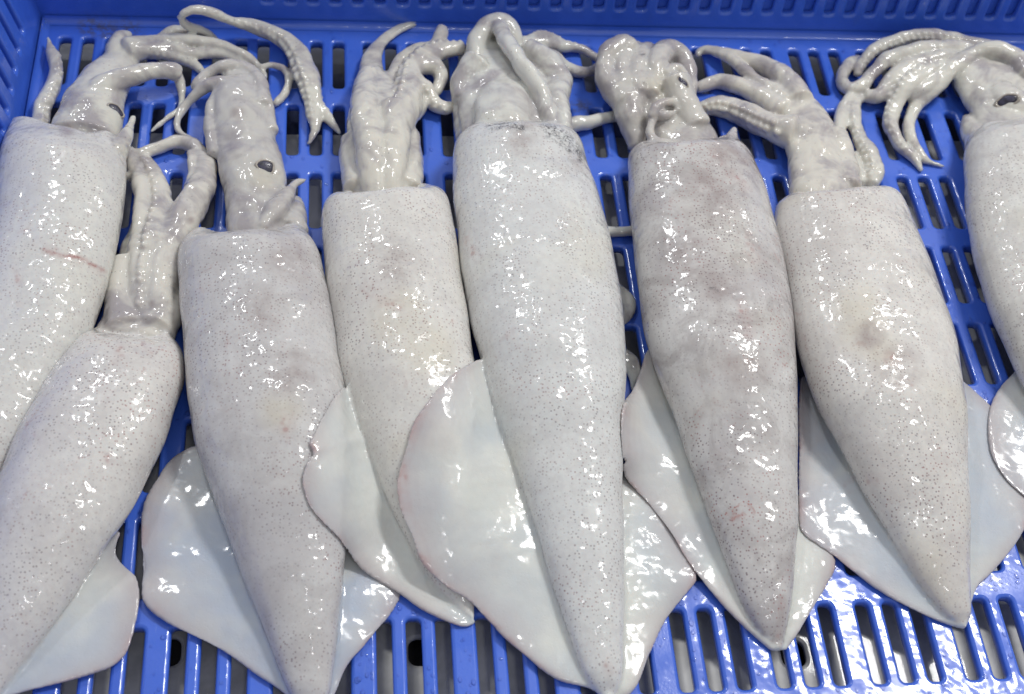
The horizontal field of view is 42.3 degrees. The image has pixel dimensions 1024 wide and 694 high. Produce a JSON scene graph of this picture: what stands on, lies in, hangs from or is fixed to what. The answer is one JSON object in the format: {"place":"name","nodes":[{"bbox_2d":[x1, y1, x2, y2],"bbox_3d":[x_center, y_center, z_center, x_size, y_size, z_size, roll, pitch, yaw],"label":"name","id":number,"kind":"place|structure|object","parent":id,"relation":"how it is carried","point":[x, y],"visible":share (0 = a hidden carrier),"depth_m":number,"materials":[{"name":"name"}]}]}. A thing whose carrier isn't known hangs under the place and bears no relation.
{"place":"outdoors","nodes":[
{"label":"outdoors","id":0,"kind":"place"},
{"bbox_2d":[50,44,959,140],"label":"crate floor","id":1,"kind":"structure","parent":0,"point":[338,83],"depth_m":0.65,"materials":[{"name":"blue plastic"}]},
{"bbox_2d":[20,133,1023,693],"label":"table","id":2,"kind":"object","parent":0,"point":[382,653],"visible":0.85,"depth_m":0.49,"materials":[{"name":"plastic"}]},
{"bbox_2d":[0,0,1023,693],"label":"plastic crate","id":3,"kind":"object","parent":2,"relation":"on","point":[802,32],"visible":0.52,"depth_m":0.60,"materials":[{"name":"blue plastic"}]},
{"bbox_2d":[0,135,217,693],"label":"squid","id":4,"kind":"object","parent":3,"relation":"in","point":[87,444],"visible":0.99,"depth_m":0.47},
{"bbox_2d":[0,5,340,470],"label":"squid","id":5,"kind":"object","parent":3,"relation":"in","point":[63,177],"visible":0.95,"depth_m":0.53},
{"bbox_2d":[141,59,400,693],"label":"squid","id":6,"kind":"object","parent":3,"relation":"in","point":[249,563],"visible":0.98,"depth_m":0.48},
{"bbox_2d":[303,22,474,626],"bbox_3d":[-0.046,-0.040,0.544,0.065,0.033,0.317,2,55,-6],"label":"squid","id":7,"kind":"object","parent":3,"relation":"in","point":[393,277],"visible":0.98,"depth_m":0.51},
{"bbox_2d":[397,12,696,693],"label":"squid","id":8,"kind":"object","parent":3,"relation":"in","point":[544,539],"visible":1,"depth_m":0.50},
{"bbox_2d":[594,34,834,650],"bbox_3d":[0.076,-0.024,0.546,0.082,0.035,0.302,-1,55,-7],"label":"squid","id":9,"kind":"object","parent":3,"relation":"in","point":[709,426],"visible":1,"depth_m":0.52},
{"bbox_2d":[695,45,1023,628],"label":"squid","id":10,"kind":"object","parent":3,"relation":"in","point":[911,496],"visible":1,"depth_m":0.52},
{"bbox_2d":[833,28,1023,494],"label":"squid","id":11,"kind":"object","parent":3,"relation":"in","point":[929,65],"visible":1,"depth_m":0.61}
]}

